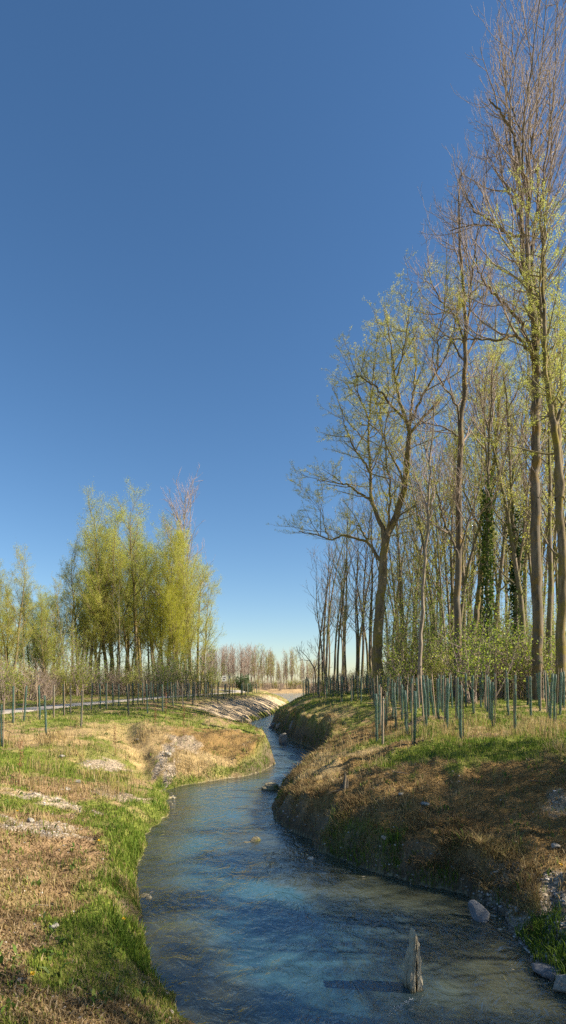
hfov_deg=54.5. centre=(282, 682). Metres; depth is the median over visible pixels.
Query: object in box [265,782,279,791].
stone
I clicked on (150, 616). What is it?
willow tree
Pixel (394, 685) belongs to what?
tree guard
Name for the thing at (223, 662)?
tree
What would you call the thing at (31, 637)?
willow tree
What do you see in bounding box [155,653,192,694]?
shrub
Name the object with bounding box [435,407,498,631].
slim tree
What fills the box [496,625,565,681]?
shrub
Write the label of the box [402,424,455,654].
slim tree
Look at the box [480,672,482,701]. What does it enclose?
tree guard
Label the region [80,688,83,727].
tree guard
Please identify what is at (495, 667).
shrub
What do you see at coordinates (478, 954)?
stone
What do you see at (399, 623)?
shrub
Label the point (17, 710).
path
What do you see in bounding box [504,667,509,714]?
tree guard
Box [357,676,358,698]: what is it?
tree guard
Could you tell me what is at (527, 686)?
tree guard
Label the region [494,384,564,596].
slim tree
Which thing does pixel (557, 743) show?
dry grass
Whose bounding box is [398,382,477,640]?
slim tree
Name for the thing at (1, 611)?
willow tree
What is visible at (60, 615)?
willow tree
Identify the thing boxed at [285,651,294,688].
tree
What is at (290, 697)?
water
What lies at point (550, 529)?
slim tree
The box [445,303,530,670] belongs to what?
slim tree
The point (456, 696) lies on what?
tree guard
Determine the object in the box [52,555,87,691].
willow tree
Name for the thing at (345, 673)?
slim tree
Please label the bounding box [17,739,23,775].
dry stalk
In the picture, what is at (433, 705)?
tree guard
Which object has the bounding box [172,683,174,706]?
tree guard
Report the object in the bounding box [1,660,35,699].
shrub
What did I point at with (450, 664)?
shrub
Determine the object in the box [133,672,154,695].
shrub
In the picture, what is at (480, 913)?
rock
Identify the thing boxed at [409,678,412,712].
tree guard
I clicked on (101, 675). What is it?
shrub
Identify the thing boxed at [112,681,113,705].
tree guard
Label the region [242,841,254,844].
stone
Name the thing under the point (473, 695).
tree guard
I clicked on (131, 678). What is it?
shrub
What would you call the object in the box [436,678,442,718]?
tree guard
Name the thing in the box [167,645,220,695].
shrub
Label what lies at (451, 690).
tree guard
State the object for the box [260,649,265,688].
tree
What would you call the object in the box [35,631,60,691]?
shrub
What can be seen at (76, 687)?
shrub
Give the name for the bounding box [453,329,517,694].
ivy clad tree
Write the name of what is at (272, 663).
tree
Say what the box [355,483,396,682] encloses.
slim tree
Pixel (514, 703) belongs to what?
tree guard
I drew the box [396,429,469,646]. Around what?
slim tree
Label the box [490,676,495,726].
tree guard
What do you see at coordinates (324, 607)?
slim tree
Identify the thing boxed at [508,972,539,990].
stone
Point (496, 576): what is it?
slim tree
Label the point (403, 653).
shrub
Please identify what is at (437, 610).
slim tree
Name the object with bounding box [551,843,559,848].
stone
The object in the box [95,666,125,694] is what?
shrub
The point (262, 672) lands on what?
tree
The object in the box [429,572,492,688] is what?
shrub
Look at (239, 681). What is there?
evergreen bush
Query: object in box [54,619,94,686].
shrub
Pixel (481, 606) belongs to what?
slim tree
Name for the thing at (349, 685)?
shrub
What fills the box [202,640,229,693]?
shrub
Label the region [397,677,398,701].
tree guard
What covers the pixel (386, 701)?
tree guard
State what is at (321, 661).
bare shrub
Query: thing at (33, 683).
shrub
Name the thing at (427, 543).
slim tree
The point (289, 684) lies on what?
shrub
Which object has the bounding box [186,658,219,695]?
shrub
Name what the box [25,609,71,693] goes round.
shrub
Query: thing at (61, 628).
slim tree
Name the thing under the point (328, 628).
slim tree
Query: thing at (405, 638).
shrub
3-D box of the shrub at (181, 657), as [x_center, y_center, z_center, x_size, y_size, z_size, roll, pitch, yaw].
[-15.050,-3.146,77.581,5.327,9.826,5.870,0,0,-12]
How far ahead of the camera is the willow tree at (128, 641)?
93.05 m
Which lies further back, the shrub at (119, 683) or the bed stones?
the shrub at (119, 683)
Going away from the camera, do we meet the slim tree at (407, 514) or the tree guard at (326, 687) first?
the tree guard at (326, 687)
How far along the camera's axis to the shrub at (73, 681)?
65.89 m
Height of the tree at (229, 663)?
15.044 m
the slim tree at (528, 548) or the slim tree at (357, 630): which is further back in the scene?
the slim tree at (357, 630)
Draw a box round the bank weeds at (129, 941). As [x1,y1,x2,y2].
[90,700,565,986]
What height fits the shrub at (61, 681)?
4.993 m
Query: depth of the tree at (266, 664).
210.90 m
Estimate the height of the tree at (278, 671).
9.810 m
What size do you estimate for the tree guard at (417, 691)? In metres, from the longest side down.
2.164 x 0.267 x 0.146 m
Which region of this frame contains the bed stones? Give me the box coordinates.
[141,796,562,1023]
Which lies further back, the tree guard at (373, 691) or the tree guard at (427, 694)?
the tree guard at (373, 691)
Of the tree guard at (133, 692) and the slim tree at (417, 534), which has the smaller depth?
the tree guard at (133, 692)
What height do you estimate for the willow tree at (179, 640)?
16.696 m
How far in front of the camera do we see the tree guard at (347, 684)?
44.95 m
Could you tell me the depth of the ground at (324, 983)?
9.91 m
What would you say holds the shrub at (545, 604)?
on the ground at (324, 983)
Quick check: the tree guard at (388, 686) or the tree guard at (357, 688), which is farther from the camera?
the tree guard at (357, 688)
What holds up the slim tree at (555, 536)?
on the ground at (324, 983)
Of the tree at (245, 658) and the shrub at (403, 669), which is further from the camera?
the tree at (245, 658)
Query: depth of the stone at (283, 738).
32.01 m
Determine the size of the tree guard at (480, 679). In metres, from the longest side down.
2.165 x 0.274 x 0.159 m
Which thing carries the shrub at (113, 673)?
on the ground at (324, 983)
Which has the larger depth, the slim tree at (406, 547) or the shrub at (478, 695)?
the slim tree at (406, 547)
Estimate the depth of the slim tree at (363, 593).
58.28 m
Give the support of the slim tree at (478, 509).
on the ground at (324, 983)
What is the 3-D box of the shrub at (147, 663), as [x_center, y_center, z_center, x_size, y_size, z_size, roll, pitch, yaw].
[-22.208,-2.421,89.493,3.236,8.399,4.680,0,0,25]
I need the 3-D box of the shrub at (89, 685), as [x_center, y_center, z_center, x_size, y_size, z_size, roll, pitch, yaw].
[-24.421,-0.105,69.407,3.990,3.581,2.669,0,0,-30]
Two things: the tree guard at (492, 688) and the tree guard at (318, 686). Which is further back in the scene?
the tree guard at (318, 686)
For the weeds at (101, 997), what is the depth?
6.13 m
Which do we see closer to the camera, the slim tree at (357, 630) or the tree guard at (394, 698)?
the tree guard at (394, 698)
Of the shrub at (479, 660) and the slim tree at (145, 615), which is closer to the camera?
the shrub at (479, 660)
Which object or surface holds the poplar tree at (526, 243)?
on the ground at (324, 983)
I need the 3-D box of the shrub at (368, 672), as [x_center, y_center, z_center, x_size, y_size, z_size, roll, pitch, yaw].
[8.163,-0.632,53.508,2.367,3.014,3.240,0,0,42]
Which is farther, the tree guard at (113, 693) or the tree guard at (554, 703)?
the tree guard at (113, 693)
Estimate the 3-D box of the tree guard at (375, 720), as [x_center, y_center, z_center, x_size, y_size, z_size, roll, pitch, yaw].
[2.872,0.984,17.404,0.267,2.342,0.146,-2,0,14]
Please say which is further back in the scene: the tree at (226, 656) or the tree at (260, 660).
the tree at (260, 660)
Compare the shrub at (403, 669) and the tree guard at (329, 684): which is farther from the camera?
the tree guard at (329, 684)
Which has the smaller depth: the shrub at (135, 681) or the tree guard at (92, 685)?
the tree guard at (92, 685)
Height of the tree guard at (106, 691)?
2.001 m
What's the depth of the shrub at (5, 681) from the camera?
47.10 m
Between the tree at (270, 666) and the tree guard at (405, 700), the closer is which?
the tree guard at (405, 700)
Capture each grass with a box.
[0,688,565,1023]
[0,689,565,1023]
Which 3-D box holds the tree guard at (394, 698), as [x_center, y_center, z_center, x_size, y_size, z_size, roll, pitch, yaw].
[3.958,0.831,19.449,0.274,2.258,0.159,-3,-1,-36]
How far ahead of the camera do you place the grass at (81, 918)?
12.81 m
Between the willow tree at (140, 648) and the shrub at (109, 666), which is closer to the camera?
the shrub at (109, 666)
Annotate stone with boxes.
[49,923,58,928]
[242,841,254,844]
[250,836,260,843]
[261,785,267,792]
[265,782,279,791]
[279,733,286,744]
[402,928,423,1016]
[420,802,429,806]
[466,947,498,963]
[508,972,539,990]
[531,963,560,978]
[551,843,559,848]
[553,974,565,992]
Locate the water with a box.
[140,693,538,1023]
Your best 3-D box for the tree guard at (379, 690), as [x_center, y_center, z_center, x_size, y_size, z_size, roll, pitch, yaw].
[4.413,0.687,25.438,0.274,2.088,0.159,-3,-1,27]
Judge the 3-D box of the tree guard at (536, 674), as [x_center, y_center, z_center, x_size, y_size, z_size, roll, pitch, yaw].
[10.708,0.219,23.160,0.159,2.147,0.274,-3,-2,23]
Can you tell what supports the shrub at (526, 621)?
on the ground at (324, 983)
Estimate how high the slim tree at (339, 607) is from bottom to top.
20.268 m
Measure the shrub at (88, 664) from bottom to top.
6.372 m
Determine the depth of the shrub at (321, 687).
54.10 m
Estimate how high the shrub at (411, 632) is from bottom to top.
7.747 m
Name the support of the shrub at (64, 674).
on the ground at (324, 983)
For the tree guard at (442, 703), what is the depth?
22.46 m
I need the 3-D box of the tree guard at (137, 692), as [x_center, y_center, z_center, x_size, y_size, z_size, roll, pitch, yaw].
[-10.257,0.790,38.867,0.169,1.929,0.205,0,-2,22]
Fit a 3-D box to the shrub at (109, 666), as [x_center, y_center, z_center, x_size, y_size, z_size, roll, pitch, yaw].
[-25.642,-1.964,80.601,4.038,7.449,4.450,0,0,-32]
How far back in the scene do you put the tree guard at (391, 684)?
29.19 m
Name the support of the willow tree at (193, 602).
on the ground at (324, 983)
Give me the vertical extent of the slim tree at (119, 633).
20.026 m
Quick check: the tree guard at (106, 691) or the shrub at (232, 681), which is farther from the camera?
the shrub at (232, 681)
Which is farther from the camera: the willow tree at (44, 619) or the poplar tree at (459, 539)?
the willow tree at (44, 619)
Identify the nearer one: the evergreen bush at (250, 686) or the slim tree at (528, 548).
the slim tree at (528, 548)
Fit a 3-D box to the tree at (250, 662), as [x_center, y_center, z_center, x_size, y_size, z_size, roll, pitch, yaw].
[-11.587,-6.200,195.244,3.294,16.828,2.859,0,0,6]
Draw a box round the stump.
[328,772,348,799]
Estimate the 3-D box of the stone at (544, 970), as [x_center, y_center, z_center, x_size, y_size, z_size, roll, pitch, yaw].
[3.173,3.460,6.618,0.343,0.129,0.267,0,0,29]
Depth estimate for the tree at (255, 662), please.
196.00 m
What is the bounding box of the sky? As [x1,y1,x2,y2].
[0,0,565,682]
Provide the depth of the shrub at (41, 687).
51.82 m
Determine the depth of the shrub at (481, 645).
37.31 m
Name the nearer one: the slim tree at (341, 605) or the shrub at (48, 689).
the shrub at (48, 689)
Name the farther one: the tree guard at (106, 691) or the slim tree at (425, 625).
the slim tree at (425, 625)
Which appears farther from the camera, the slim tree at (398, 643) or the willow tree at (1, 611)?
the willow tree at (1, 611)
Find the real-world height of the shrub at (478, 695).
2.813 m
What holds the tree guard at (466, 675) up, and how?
on the ground at (324, 983)
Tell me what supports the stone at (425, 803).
on the ground at (324, 983)
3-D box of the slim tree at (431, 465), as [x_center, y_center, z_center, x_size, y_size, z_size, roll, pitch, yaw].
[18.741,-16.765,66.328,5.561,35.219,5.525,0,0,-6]
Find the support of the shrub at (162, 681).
on the ground at (324, 983)
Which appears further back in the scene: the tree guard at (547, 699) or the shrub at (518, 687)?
the shrub at (518, 687)
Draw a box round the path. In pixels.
[0,689,244,713]
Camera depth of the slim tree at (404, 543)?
68.47 m
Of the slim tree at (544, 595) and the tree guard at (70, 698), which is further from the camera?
the slim tree at (544, 595)
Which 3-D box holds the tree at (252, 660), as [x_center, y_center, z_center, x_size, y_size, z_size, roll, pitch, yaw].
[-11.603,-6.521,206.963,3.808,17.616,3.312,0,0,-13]
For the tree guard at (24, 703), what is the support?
on the ground at (324, 983)
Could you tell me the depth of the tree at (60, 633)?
73.63 m
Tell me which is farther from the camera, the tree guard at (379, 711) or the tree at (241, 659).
the tree at (241, 659)
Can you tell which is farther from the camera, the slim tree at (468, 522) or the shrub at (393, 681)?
the slim tree at (468, 522)
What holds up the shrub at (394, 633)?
on the ground at (324, 983)
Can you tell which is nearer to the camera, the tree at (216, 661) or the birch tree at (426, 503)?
the birch tree at (426, 503)
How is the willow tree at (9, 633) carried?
on the ground at (324, 983)
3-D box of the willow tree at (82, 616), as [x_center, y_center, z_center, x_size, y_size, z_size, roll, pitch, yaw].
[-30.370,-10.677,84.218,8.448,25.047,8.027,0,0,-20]
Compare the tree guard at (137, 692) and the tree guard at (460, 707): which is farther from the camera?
the tree guard at (137, 692)
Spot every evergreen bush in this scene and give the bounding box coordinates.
[234,673,250,690]
[243,681,255,691]
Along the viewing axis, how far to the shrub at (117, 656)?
78.88 m
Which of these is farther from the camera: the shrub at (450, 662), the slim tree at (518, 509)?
the slim tree at (518, 509)
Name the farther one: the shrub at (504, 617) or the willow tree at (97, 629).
the willow tree at (97, 629)
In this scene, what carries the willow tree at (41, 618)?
on the ground at (324, 983)
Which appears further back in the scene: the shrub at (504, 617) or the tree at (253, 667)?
the tree at (253, 667)
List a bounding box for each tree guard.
[0,699,5,746]
[12,686,14,722]
[21,686,27,721]
[36,681,40,719]
[43,691,47,735]
[53,681,55,717]
[62,681,65,715]
[69,677,73,713]
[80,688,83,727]
[90,683,93,709]
[97,679,100,708]
[105,680,107,708]
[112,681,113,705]
[126,682,129,714]
[132,683,133,704]
[136,681,138,703]
[146,679,147,713]
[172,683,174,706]
[318,676,319,696]
[324,675,326,698]
[329,673,330,694]
[332,674,333,696]
[340,677,342,701]
[346,674,347,693]
[350,677,351,701]
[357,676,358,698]
[360,676,361,702]
[371,689,377,740]
[372,676,374,706]
[377,676,381,713]
[378,687,382,729]
[381,685,386,743]
[384,683,388,729]
[387,674,390,707]
[390,679,392,704]
[392,680,396,717]
[393,676,397,730]
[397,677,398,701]
[398,681,402,719]
[401,685,408,734]
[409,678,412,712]
[410,683,416,744]
[416,669,419,708]
[419,671,423,716]
[419,676,421,702]
[420,676,426,726]
[425,661,429,716]
[429,674,435,717]
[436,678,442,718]
[437,676,441,708]
[440,667,443,711]
[444,673,449,716]
[444,678,450,728]
[448,671,452,707]
[454,671,458,719]
[459,678,464,738]
[465,670,467,706]
[471,674,475,713]
[479,674,481,706]
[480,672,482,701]
[484,670,486,708]
[485,676,487,711]
[487,669,490,719]
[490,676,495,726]
[494,674,496,704]
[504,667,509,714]
[504,670,506,700]
[512,671,515,696]
[513,681,517,728]
[522,676,528,704]
[529,670,531,715]
[535,665,539,707]
[538,670,543,710]
[542,669,544,697]
[545,672,548,712]
[548,668,553,718]
[553,668,558,721]
[557,660,562,714]
[563,667,565,706]
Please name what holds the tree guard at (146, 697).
on the ground at (324, 983)
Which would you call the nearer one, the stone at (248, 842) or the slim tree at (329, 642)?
the stone at (248, 842)
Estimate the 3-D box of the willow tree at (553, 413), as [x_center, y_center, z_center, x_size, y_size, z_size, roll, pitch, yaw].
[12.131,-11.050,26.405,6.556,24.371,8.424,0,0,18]
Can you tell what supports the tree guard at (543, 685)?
on the ground at (324, 983)
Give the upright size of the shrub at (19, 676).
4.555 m
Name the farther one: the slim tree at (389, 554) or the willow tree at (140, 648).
the willow tree at (140, 648)
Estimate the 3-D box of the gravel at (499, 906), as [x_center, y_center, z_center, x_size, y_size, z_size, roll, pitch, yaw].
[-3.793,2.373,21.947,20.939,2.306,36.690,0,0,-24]
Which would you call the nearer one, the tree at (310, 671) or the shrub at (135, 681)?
the shrub at (135, 681)
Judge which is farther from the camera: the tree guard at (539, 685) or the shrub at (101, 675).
the shrub at (101, 675)
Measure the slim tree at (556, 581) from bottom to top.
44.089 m
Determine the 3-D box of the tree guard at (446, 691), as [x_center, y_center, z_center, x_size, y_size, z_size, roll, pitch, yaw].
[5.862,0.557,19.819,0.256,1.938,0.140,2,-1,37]
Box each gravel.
[0,704,565,1023]
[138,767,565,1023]
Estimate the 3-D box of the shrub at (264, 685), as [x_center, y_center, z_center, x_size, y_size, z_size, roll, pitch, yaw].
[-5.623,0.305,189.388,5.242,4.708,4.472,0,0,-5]
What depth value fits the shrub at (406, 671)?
39.17 m
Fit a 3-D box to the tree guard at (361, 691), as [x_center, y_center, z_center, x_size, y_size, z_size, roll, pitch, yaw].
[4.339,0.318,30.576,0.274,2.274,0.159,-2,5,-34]
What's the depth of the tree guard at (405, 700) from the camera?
17.05 m
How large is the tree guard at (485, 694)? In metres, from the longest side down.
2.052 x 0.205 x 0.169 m
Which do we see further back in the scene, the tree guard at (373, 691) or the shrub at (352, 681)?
the shrub at (352, 681)
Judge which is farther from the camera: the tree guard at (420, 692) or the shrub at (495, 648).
the shrub at (495, 648)
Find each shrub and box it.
[0,655,25,700]
[0,657,28,681]
[0,660,15,699]
[0,661,28,697]
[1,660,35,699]
[2,651,41,698]
[11,658,57,700]
[15,620,52,690]
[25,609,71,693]
[30,673,59,700]
[33,667,58,697]
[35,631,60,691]
[37,669,66,693]
[44,623,88,694]
[47,658,89,695]
[48,665,88,694]
[53,646,96,695]
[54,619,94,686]
[57,660,85,694]
[70,649,102,693]
[75,641,101,692]
[75,671,104,694]
[85,656,124,694]
[86,673,103,694]
[88,644,113,686]
[93,651,124,693]
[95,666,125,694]
[102,658,133,685]
[103,645,129,689]
[104,667,134,695]
[118,658,154,695]
[119,634,153,692]
[123,667,148,693]
[132,646,155,692]
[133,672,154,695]
[137,662,167,693]
[143,648,176,695]
[143,658,189,695]
[149,653,179,695]
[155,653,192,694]
[159,628,194,679]
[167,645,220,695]
[174,672,190,695]
[184,665,203,693]
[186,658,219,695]
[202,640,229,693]
[202,664,229,692]
[227,674,235,687]
[252,677,267,687]
[262,679,273,689]
[285,677,291,688]
[286,679,299,688]
[294,636,333,683]
[311,678,323,691]
[334,668,359,691]
[337,671,359,689]
[354,661,371,685]
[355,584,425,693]
[369,597,416,677]
[369,665,402,699]
[371,635,431,688]
[373,575,416,684]
[382,630,446,695]
[383,604,418,676]
[384,665,409,694]
[385,653,432,693]
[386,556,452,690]
[390,596,431,690]
[393,587,438,679]
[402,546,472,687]
[407,608,448,680]
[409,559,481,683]
[411,636,453,690]
[423,643,470,694]
[427,631,488,685]
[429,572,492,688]
[431,602,528,702]
[439,653,475,690]
[450,613,543,698]
[450,622,512,671]
[452,622,529,695]
[452,653,496,697]
[460,567,507,650]
[468,574,511,664]
[473,631,530,698]
[478,633,520,694]
[479,619,555,699]
[490,570,554,653]
[493,554,547,635]
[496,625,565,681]
[500,647,553,697]
[505,624,565,698]
[523,575,557,661]
[525,565,565,650]
[552,603,565,635]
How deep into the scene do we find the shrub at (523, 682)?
28.58 m
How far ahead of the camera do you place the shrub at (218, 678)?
84.72 m
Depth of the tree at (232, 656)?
196.99 m
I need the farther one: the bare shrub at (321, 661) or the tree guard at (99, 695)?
the bare shrub at (321, 661)
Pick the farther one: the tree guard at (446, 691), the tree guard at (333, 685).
the tree guard at (333, 685)
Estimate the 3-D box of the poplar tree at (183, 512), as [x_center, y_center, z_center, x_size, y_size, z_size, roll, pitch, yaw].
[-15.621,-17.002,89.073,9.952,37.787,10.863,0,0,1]
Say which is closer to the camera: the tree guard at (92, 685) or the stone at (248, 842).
the stone at (248, 842)
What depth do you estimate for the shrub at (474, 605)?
43.02 m
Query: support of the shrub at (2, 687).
on the ground at (324, 983)
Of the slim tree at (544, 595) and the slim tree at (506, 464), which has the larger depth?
the slim tree at (544, 595)
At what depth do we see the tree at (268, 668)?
209.82 m
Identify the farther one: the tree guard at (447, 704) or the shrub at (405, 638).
the shrub at (405, 638)
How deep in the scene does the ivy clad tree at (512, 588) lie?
35.74 m
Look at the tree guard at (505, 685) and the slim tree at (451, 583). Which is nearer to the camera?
the tree guard at (505, 685)
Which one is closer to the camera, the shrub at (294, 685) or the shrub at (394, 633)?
the shrub at (394, 633)
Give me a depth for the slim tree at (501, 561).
42.28 m
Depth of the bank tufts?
9.65 m
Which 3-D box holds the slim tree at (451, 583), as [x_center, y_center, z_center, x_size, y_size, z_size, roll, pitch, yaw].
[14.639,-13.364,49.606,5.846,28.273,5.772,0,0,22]
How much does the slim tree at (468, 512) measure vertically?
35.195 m
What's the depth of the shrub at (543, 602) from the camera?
42.23 m
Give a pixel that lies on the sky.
(198, 198)
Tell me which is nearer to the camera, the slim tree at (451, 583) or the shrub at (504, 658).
the shrub at (504, 658)
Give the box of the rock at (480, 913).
[468,900,489,926]
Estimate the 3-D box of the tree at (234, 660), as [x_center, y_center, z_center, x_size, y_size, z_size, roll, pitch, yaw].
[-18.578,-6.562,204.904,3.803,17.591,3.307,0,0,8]
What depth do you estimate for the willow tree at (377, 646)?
33.81 m
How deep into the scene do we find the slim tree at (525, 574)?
43.52 m
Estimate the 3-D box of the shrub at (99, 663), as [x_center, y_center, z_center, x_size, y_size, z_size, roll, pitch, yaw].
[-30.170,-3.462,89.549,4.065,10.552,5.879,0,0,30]
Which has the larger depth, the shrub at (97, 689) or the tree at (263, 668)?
the tree at (263, 668)
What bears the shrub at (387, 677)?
on the ground at (324, 983)
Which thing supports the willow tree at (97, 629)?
on the ground at (324, 983)
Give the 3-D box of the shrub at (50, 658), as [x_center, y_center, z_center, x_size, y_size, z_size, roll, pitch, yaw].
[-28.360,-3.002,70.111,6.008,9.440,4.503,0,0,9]
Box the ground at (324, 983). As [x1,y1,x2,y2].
[0,683,565,1023]
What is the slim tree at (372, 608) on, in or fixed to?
on the ground at (324, 983)
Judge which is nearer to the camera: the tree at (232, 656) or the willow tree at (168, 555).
the willow tree at (168, 555)
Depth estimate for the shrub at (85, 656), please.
82.96 m
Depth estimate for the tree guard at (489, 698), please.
19.28 m
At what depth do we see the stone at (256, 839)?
12.18 m
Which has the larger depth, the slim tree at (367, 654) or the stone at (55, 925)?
the slim tree at (367, 654)
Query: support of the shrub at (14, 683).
on the ground at (324, 983)
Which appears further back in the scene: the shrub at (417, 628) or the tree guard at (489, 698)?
the shrub at (417, 628)
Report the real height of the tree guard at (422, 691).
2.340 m
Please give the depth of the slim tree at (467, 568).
39.63 m
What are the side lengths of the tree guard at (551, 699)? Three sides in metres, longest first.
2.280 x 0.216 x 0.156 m
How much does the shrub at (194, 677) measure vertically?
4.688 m
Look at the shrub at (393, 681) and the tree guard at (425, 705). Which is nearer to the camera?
the tree guard at (425, 705)
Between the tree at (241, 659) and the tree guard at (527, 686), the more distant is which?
the tree at (241, 659)
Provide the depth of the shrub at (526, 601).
41.77 m
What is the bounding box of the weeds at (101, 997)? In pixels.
[0,701,565,1023]
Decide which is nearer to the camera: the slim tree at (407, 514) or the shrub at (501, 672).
the shrub at (501, 672)
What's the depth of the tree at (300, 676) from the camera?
201.28 m
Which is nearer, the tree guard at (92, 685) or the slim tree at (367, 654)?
the tree guard at (92, 685)
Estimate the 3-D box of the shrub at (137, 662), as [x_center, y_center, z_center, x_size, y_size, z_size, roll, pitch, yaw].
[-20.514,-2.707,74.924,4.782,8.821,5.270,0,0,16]
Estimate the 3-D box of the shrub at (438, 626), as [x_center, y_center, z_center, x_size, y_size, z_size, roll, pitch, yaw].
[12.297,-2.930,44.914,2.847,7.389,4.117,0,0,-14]
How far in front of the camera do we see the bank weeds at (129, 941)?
7.51 m
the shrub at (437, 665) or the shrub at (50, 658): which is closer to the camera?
the shrub at (437, 665)
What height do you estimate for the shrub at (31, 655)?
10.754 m
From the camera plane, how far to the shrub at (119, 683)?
64.86 m
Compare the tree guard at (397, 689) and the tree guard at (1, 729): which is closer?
the tree guard at (1, 729)
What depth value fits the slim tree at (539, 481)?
47.15 m
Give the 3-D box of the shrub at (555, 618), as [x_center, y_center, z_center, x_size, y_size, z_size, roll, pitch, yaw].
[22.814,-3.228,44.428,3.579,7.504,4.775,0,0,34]
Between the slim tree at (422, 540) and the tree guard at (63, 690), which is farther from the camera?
the slim tree at (422, 540)
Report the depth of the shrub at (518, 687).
29.23 m
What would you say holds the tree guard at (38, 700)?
on the ground at (324, 983)
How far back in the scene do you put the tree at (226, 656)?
194.86 m
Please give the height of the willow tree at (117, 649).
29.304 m
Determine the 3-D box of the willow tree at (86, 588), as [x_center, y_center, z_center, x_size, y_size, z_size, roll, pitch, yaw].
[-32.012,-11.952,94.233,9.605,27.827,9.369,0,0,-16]
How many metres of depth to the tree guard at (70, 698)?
28.05 m
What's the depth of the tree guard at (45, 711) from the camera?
21.02 m
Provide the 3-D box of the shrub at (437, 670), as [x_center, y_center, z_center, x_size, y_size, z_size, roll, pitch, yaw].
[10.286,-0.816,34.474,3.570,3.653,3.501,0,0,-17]
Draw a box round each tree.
[0,543,43,698]
[0,558,11,639]
[0,585,17,663]
[12,581,37,668]
[13,588,54,691]
[18,605,31,666]
[20,586,61,690]
[25,584,59,681]
[43,574,77,665]
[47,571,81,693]
[49,601,70,670]
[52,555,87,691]
[56,532,105,665]
[66,530,122,681]
[69,476,142,693]
[72,520,137,693]
[86,521,131,689]
[91,476,162,683]
[106,559,133,693]
[114,517,155,691]
[116,519,159,692]
[120,505,185,692]
[125,530,156,670]
[126,520,171,687]
[135,517,192,693]
[152,577,192,687]
[154,526,205,693]
[157,463,215,667]
[158,541,209,684]
[180,553,226,680]
[214,647,218,679]
[221,648,228,675]
[222,644,229,680]
[227,651,231,687]
[229,644,235,684]
[229,646,235,675]
[230,642,236,676]
[235,648,238,674]
[239,642,243,674]
[242,645,249,678]
[248,644,251,677]
[248,644,256,677]
[249,649,258,688]
[253,648,258,682]
[255,646,265,685]
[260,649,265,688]
[261,664,265,682]
[264,650,269,687]
[264,650,273,686]
[266,250,494,697]
[266,655,275,686]
[269,654,277,688]
[275,663,280,688]
[283,650,287,687]
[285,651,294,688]
[290,647,300,676]
[298,659,304,685]
[301,508,341,689]
[309,659,314,685]
[314,519,346,675]
[318,547,336,689]
[319,500,358,694]
[322,523,353,672]
[325,498,362,689]
[332,514,366,677]
[334,511,370,671]
[335,478,363,685]
[336,499,370,689]
[350,499,379,688]
[353,500,392,675]
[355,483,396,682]
[356,374,468,700]
[356,451,395,680]
[360,444,403,640]
[374,454,426,636]
[376,499,419,651]
[377,424,435,689]
[378,374,443,682]
[379,454,417,666]
[380,90,517,696]
[380,417,446,614]
[392,444,432,648]
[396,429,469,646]
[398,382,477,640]
[401,387,445,648]
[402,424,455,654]
[405,461,447,638]
[409,363,525,691]
[418,0,565,700]
[420,393,475,663]
[421,387,463,605]
[426,320,559,688]
[431,372,470,636]
[432,388,493,644]
[433,348,475,619]
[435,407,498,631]
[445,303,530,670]
[452,394,483,651]
[453,310,507,632]
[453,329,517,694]
[456,354,522,633]
[457,347,499,626]
[462,361,480,627]
[464,343,564,682]
[467,154,565,703]
[469,347,540,646]
[471,351,552,648]
[472,337,522,622]
[474,286,565,618]
[485,314,541,575]
[485,342,519,626]
[486,333,561,687]
[494,295,553,641]
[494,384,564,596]
[495,249,565,582]
[496,313,565,692]
[501,238,565,671]
[506,268,563,642]
[514,214,565,554]
[523,305,565,651]
[540,297,565,609]
[543,380,565,614]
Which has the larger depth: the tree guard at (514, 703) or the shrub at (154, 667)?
the shrub at (154, 667)
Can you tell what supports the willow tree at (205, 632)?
on the ground at (324, 983)
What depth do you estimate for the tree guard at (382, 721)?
16.25 m
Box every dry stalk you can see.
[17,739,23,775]
[112,727,117,752]
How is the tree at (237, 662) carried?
on the ground at (324, 983)
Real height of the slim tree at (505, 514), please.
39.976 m
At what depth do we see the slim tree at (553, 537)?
39.91 m
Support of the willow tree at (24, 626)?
on the ground at (324, 983)
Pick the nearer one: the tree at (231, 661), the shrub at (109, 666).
the shrub at (109, 666)
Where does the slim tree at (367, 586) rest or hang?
on the ground at (324, 983)
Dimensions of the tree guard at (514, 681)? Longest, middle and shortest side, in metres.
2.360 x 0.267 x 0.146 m
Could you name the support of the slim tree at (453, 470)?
on the ground at (324, 983)
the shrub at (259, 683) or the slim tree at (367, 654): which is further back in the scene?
the shrub at (259, 683)
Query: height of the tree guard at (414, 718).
1.902 m
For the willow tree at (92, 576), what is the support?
on the ground at (324, 983)
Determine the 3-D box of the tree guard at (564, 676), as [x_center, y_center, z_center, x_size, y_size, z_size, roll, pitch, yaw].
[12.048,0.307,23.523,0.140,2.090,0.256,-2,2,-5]
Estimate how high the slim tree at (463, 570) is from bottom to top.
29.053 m
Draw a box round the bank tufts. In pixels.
[166,706,549,941]
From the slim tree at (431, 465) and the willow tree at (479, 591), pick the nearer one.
the willow tree at (479, 591)
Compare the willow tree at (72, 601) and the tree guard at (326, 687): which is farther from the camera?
the willow tree at (72, 601)
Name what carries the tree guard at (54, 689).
on the ground at (324, 983)
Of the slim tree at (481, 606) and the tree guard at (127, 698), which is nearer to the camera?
the tree guard at (127, 698)

